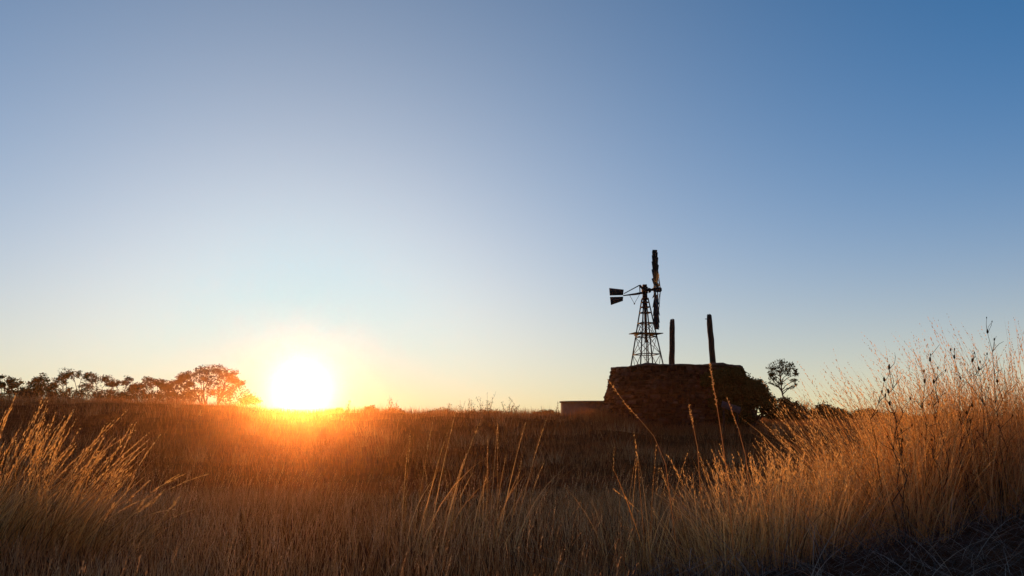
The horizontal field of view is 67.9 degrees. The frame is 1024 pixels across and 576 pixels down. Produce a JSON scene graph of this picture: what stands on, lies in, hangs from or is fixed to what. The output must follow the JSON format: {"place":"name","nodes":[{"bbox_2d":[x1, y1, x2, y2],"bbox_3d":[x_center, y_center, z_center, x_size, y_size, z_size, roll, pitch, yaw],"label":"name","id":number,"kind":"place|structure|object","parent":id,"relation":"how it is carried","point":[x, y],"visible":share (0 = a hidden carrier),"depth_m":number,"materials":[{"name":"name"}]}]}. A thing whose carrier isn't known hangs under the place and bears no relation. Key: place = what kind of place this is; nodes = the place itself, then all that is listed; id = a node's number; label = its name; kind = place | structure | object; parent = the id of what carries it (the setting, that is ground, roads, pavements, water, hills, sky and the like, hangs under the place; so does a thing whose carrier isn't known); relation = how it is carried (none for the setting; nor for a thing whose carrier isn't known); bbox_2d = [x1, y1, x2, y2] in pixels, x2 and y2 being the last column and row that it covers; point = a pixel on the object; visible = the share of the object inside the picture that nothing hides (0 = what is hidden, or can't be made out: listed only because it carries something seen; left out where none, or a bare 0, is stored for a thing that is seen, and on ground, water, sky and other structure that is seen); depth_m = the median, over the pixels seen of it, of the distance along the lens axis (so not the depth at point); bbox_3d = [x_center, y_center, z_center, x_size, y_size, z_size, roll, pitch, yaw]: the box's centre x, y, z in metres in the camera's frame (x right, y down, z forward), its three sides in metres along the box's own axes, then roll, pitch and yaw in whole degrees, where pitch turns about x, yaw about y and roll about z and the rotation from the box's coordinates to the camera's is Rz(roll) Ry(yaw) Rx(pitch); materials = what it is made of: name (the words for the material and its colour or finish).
{"place":"outdoors","nodes":[
{"label":"outdoors","id":0,"kind":"place"},
{"bbox_2d":[0,464,871,501],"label":"grass field","id":1,"kind":"structure","parent":0,"point":[542,483],"depth_m":9.91,"materials":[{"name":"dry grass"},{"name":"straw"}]},
{"bbox_2d":[0,401,1023,575],"bbox_3d":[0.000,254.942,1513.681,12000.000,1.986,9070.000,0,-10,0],"label":"ground","id":2,"kind":"structure","parent":0,"point":[115,415],"depth_m":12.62,"materials":[{"name":"brown plant"}]},
{"bbox_2d":[0,374,25,396],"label":"tree","id":3,"kind":"object","parent":2,"relation":"on","point":[11,382],"visible":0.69,"depth_m":83.05,"materials":[{"name":"green plant"}]},
{"bbox_2d":[0,383,31,400],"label":"bush","id":4,"kind":"object","parent":2,"relation":"on","point":[16,392],"visible":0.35,"depth_m":70.98,"materials":[{"name":"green plant"}]},
{"bbox_2d":[13,389,41,400],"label":"bush","id":5,"kind":"object","parent":2,"relation":"on","point":[31,393],"visible":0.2,"depth_m":73.51,"materials":[{"name":"green plant"}]},
{"bbox_2d":[17,372,59,399],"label":"tree","id":6,"kind":"object","parent":2,"relation":"on","point":[37,386],"visible":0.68,"depth_m":81.12,"materials":[{"name":"green plant"}]},
{"bbox_2d":[42,388,81,399],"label":"bush","id":7,"kind":"object","parent":2,"relation":"on","point":[67,395],"visible":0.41,"depth_m":72.27,"materials":[{"name":"green plant"}]},
{"bbox_2d":[0,396,135,560],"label":"grass tussock","id":8,"kind":"object","parent":2,"relation":"on","point":[21,457],"depth_m":5.01,"materials":[{"name":"plant"}]},
{"bbox_2d":[55,367,101,399],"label":"tree","id":9,"kind":"object","parent":2,"relation":"on","point":[63,378],"visible":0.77,"depth_m":83.35,"materials":[{"name":"green plant"}]},
{"bbox_2d":[72,384,109,399],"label":"bush","id":10,"kind":"object","parent":2,"relation":"on","point":[91,391],"visible":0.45,"depth_m":73.42,"materials":[{"name":"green plant"}]},
{"bbox_2d":[0,412,184,553],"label":"grass tussock","id":11,"kind":"object","parent":2,"relation":"on","point":[37,475],"depth_m":5.12,"materials":[{"name":"plant"}]},
{"bbox_2d":[80,373,119,397],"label":"tree","id":12,"kind":"object","parent":2,"relation":"on","point":[105,379],"visible":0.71,"depth_m":84.18,"materials":[{"name":"green plant"}]},
{"bbox_2d":[91,387,128,400],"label":"bush","id":13,"kind":"object","parent":2,"relation":"on","point":[112,395],"visible":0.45,"depth_m":72.09,"materials":[{"name":"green plant"}]},
{"bbox_2d":[13,419,207,557],"bbox_3d":[-2.675,1.411,5.142,1.395,1.041,1.195,-9,-13,43],"label":"grass tussock","id":14,"kind":"object","parent":2,"relation":"on","point":[68,520],"depth_m":5.03,"materials":[{"name":"plant"}]},
{"bbox_2d":[37,456,201,562],"bbox_3d":[-2.444,1.499,5.127,1.037,0.734,1.082,0,-10,0],"label":"grass tussock","id":15,"kind":"object","parent":2,"relation":"on","point":[131,525],"depth_m":4.97,"materials":[{"name":"plant"}]},
{"bbox_2d":[109,375,143,400],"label":"tree","id":16,"kind":"object","parent":2,"relation":"on","point":[125,382],"visible":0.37,"depth_m":85.05,"materials":[{"name":"green plant"}]},
{"bbox_2d":[113,385,159,401],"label":"bush","id":17,"kind":"object","parent":2,"relation":"on","point":[127,394],"visible":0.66,"depth_m":71.83,"materials":[{"name":"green plant"}]},
{"bbox_2d":[131,376,169,399],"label":"tree","id":18,"kind":"object","parent":2,"relation":"on","point":[150,380],"visible":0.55,"depth_m":83.15,"materials":[{"name":"green plant"}]},
{"bbox_2d":[144,385,181,402],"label":"bush","id":19,"kind":"object","parent":2,"relation":"on","point":[159,396],"visible":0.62,"depth_m":71.11,"materials":[{"name":"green plant"}]},
{"bbox_2d":[157,378,192,402],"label":"tree","id":20,"kind":"object","parent":2,"relation":"on","point":[173,384],"visible":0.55,"depth_m":83.07,"materials":[{"name":"green plant"}]},
{"bbox_2d":[169,387,202,403],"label":"bush","id":21,"kind":"object","parent":2,"relation":"on","point":[189,395],"visible":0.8,"depth_m":70.88,"materials":[{"name":"green plant"}]},
{"bbox_2d":[176,363,245,404],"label":"tree","id":22,"kind":"object","parent":2,"relation":"on","point":[188,375],"visible":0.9,"depth_m":77.14,"materials":[{"name":"green plant"}]},
{"bbox_2d":[212,379,254,404],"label":"bush","id":23,"kind":"object","parent":2,"relation":"on","point":[229,395],"visible":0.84,"depth_m":69.02,"materials":[{"name":"green plant"}]},
{"bbox_2d":[237,394,262,405],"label":"bush","id":24,"kind":"object","parent":2,"relation":"on","point":[248,399],"visible":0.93,"depth_m":66.89,"materials":[{"name":"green plant"}]},
{"bbox_2d":[362,404,379,411],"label":"bush","id":25,"kind":"object","parent":2,"relation":"on","point":[373,406],"visible":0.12,"depth_m":57.24,"materials":[{"name":"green plant"}]},
{"bbox_2d":[387,398,396,413],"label":"weed plant","id":26,"kind":"object","parent":2,"relation":"on","point":[391,405],"visible":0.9,"depth_m":37.57,"materials":[{"name":"brown plant"}]},
{"bbox_2d":[385,406,404,412],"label":"bush","id":27,"kind":"object","parent":2,"relation":"on","point":[392,408],"visible":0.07,"depth_m":55.22,"materials":[{"name":"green plant"}]},
{"bbox_2d":[359,409,507,554],"bbox_3d":[-0.487,1.379,5.377,0.975,1.056,0.859,-9,-13,44],"label":"grass tussock","id":28,"kind":"object","parent":2,"relation":"on","point":[428,500],"depth_m":5.32,"materials":[{"name":"plant"}]},
{"bbox_2d":[18,396,908,422],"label":"grass","id":29,"kind":"structure","parent":2,"relation":"on","point":[452,409],"depth_m":49.53,"materials":[{"name":"brown plant"}]},
{"bbox_2d":[425,462,520,544],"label":"grass tussock","id":30,"kind":"object","parent":2,"relation":"on","point":[473,511],"depth_m":6.01,"materials":[{"name":"plant"}]},
{"bbox_2d":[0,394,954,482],"bbox_3d":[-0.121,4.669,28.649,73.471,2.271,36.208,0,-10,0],"label":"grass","id":31,"kind":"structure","parent":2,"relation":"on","point":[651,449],"depth_m":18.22,"materials":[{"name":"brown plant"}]},
{"bbox_2d":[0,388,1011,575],"bbox_3d":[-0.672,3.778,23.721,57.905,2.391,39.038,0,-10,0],"label":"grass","id":32,"kind":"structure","parent":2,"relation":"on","point":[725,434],"depth_m":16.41,"materials":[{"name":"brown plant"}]},
{"bbox_2d":[482,413,595,551],"bbox_3d":[0.165,1.413,5.537,0.820,0.998,0.651,-4,-10,23],"label":"grass tussock","id":33,"kind":"object","parent":2,"relation":"on","point":[509,500],"depth_m":5.61,"materials":[{"name":"plant"}]},
{"bbox_2d":[559,401,603,416],"bbox_3d":[3.757,5.974,36.008,3.000,1.195,3.000,0,-10,0],"label":"water trough","id":34,"kind":"object","parent":2,"relation":"on","point":[567,406],"visible":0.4,"depth_m":34.84,"materials":[{"name":"grey concrete"}]},
{"bbox_2d":[572,453,691,562],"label":"grass tussock","id":35,"kind":"object","parent":2,"relation":"on","point":[626,524],"depth_m":5.15,"materials":[{"name":"plant"}]},
{"bbox_2d":[609,250,663,365],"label":"windmill","id":36,"kind":"object","parent":2,"relation":"on","point":[646,290],"visible":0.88,"depth_m":42.23,"materials":[{"name":"metal"}]},
{"bbox_2d":[585,434,690,574],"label":"grass tussock","id":37,"kind":"object","parent":2,"relation":"on","point":[644,554],"depth_m":4.79,"materials":[{"name":"plant"}]},
{"bbox_2d":[607,379,679,573],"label":"seed stalk","id":38,"kind":"object","parent":2,"relation":"on","point":[665,465],"visible":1,"depth_m":4.29,"materials":[{"name":"brown plant"}]},
{"bbox_2d":[474,406,855,435],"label":"grass","id":39,"kind":"structure","parent":2,"relation":"on","point":[592,414],"depth_m":29.27,"materials":[{"name":"brown plant"}]},
{"bbox_2d":[602,363,761,433],"bbox_3d":[7.073,4.898,32.650,7.023,3.080,7.037,0,-10,0],"label":"stone tank","id":40,"kind":"object","parent":2,"relation":"on","point":[669,394],"visible":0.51,"depth_m":30.08,"materials":[{"name":"brown stone"}]},
{"bbox_2d":[669,319,674,363],"bbox_3d":[7.664,4.113,36.624,0.520,5.294,0.310,0,-10,0],"label":"timber post","id":41,"kind":"object","parent":40,"relation":"on","point":[672,343],"visible":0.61,"depth_m":36.79,"materials":[{"name":"wood"}]},
{"bbox_2d":[707,314,715,362],"bbox_3d":[9.696,4.083,36.633,0.571,5.704,0.326,0,-10,0],"label":"timber post","id":42,"kind":"object","parent":40,"relation":"on","point":[711,340],"visible":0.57,"depth_m":36.79,"materials":[{"name":"wood"}]},
{"bbox_2d":[688,404,705,575],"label":"seed stalk","id":43,"kind":"object","parent":2,"relation":"on","point":[700,488],"visible":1,"depth_m":4.46,"materials":[{"name":"brown plant"}]},
{"bbox_2d":[615,466,791,575],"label":"grass tussock","id":44,"kind":"object","parent":2,"relation":"on","point":[739,545],"depth_m":4.75,"materials":[{"name":"plant"}]},
{"bbox_2d":[709,363,736,575],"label":"seed stalk","id":45,"kind":"object","parent":2,"relation":"on","point":[725,468],"visible":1,"depth_m":4.09,"materials":[{"name":"brown plant"}]},
{"bbox_2d":[721,401,740,432],"bbox_3d":[8.034,4.783,27.908,0.761,1.280,0.330,0,-10,0],"label":"sign","id":46,"kind":"object","parent":2,"relation":"on","point":[735,408],"visible":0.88,"depth_m":27.88,"materials":[{"name":"grey metal"}]},
{"bbox_2d":[696,365,779,431],"bbox_3d":[8.826,4.478,29.722,3.192,2.912,1.939,0,-10,0],"label":"tree","id":47,"kind":"object","parent":2,"relation":"on","point":[736,386],"visible":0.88,"depth_m":29.41,"materials":[{"name":"green plant"}]},
{"bbox_2d":[727,398,758,575],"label":"seed stalk","id":48,"kind":"object","parent":2,"relation":"on","point":[749,489],"visible":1,"depth_m":4.27,"materials":[{"name":"brown plant"}]},
{"bbox_2d":[645,444,853,569],"bbox_3d":[1.589,1.443,5.143,1.574,0.762,1.369,4,-10,-21],"label":"grass tussock","id":49,"kind":"object","parent":2,"relation":"on","point":[792,543],"depth_m":4.99,"materials":[{"name":"plant"}]},
{"bbox_2d":[536,466,1023,575],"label":"dead grass","id":50,"kind":"structure","parent":2,"relation":"on","point":[983,535],"depth_m":4.55,"materials":[{"name":"plant"}]},
{"bbox_2d":[765,359,799,397],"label":"slender tree","id":51,"kind":"object","parent":2,"relation":"on","point":[771,374],"visible":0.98,"depth_m":61.71,"materials":[{"name":"green plant"}]},
{"bbox_2d":[765,396,809,423],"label":"round shrub","id":52,"kind":"object","parent":2,"relation":"on","point":[787,403],"visible":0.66,"depth_m":50.88,"materials":[{"name":"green plant"}]},
{"bbox_2d":[794,400,811,421],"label":"thin bush","id":53,"kind":"object","parent":2,"relation":"on","point":[803,407],"visible":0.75,"depth_m":49.21,"materials":[{"name":"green plant"}]},
{"bbox_2d":[707,444,917,558],"bbox_3d":[1.985,1.526,5.393,1.592,0.809,1.510,0,-10,0],"label":"grass tussock","id":54,"kind":"object","parent":2,"relation":"on","point":[827,529],"depth_m":5.21,"materials":[{"name":"plant"}]},
{"bbox_2d":[806,401,844,423],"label":"round shrub","id":55,"kind":"object","parent":2,"relation":"on","point":[819,406],"visible":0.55,"depth_m":50.98,"materials":[{"name":"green plant"}]},
{"bbox_2d":[724,427,953,549],"bbox_3d":[2.399,1.558,5.758,1.852,1.023,1.877,4,-10,-20],"label":"grass tussock","id":56,"kind":"object","parent":2,"relation":"on","point":[855,504],"depth_m":5.48,"materials":[{"name":"plant"}]},
{"bbox_2d":[840,408,881,421],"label":"round shrub","id":57,"kind":"object","parent":2,"relation":"on","point":[855,413],"visible":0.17,"depth_m":50.62,"materials":[{"name":"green plant"}]},
{"bbox_2d":[717,360,1023,536],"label":"grass tussock","id":58,"kind":"object","parent":2,"relation":"on","point":[874,473],"depth_m":5.85,"materials":[{"name":"plant"}]},
{"bbox_2d":[740,338,1023,555],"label":"grass","id":59,"kind":"structure","parent":2,"relation":"on","point":[974,433],"depth_m":6.42,"materials":[{"name":"plant"}]},
{"bbox_2d":[864,352,912,543],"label":"weed plant","id":60,"kind":"object","parent":2,"relation":"on","point":[896,421],"visible":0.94,"depth_m":5.43,"materials":[{"name":"brown plant"}]},
{"bbox_2d":[761,341,1023,536],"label":"grass tussock","id":61,"kind":"object","parent":2,"relation":"on","point":[944,445],"depth_m":6.10,"materials":[{"name":"plant"}]},
{"bbox_2d":[768,422,1018,544],"bbox_3d":[2.821,1.514,5.711,1.905,1.076,2.027,0,-10,0],"label":"grass tussock","id":62,"kind":"object","parent":2,"relation":"on","point":[927,523],"depth_m":5.49,"materials":[{"name":"plant"}]},
{"bbox_2d":[835,318,1023,499],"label":"grass tussock","id":63,"kind":"object","parent":2,"relation":"on","point":[952,377],"depth_m":6.78,"materials":[{"name":"plant"}]},
{"bbox_2d":[912,348,955,530],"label":"weed plant","id":64,"kind":"object","parent":2,"relation":"on","point":[936,416],"visible":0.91,"depth_m":5.82,"materials":[{"name":"brown plant"}]},
{"bbox_2d":[852,394,1023,522],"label":"grass tussock","id":65,"kind":"object","parent":2,"relation":"on","point":[1008,499],"depth_m":5.90,"materials":[{"name":"plant"}]},
{"bbox_2d":[883,319,1023,475],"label":"grass tussock","id":66,"kind":"object","parent":2,"relation":"on","point":[980,384],"depth_m":7.18,"materials":[{"name":"plant"}]},
{"bbox_2d":[950,348,982,521],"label":"weed plant","id":67,"kind":"object","parent":2,"relation":"on","point":[970,420],"visible":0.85,"depth_m":5.97,"materials":[{"name":"brown plant"}]},
{"bbox_2d":[960,317,1014,514],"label":"weed plant","id":68,"kind":"object","parent":2,"relation":"on","point":[972,359],"visible":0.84,"depth_m":6.09,"materials":[{"name":"brown plant"}]},
{"bbox_2d":[0,0,1023,415],"label":"sky","id":69,"kind":"structure","parent":0,"point":[328,204],"materials":[{"name":"blue"}]}
]}

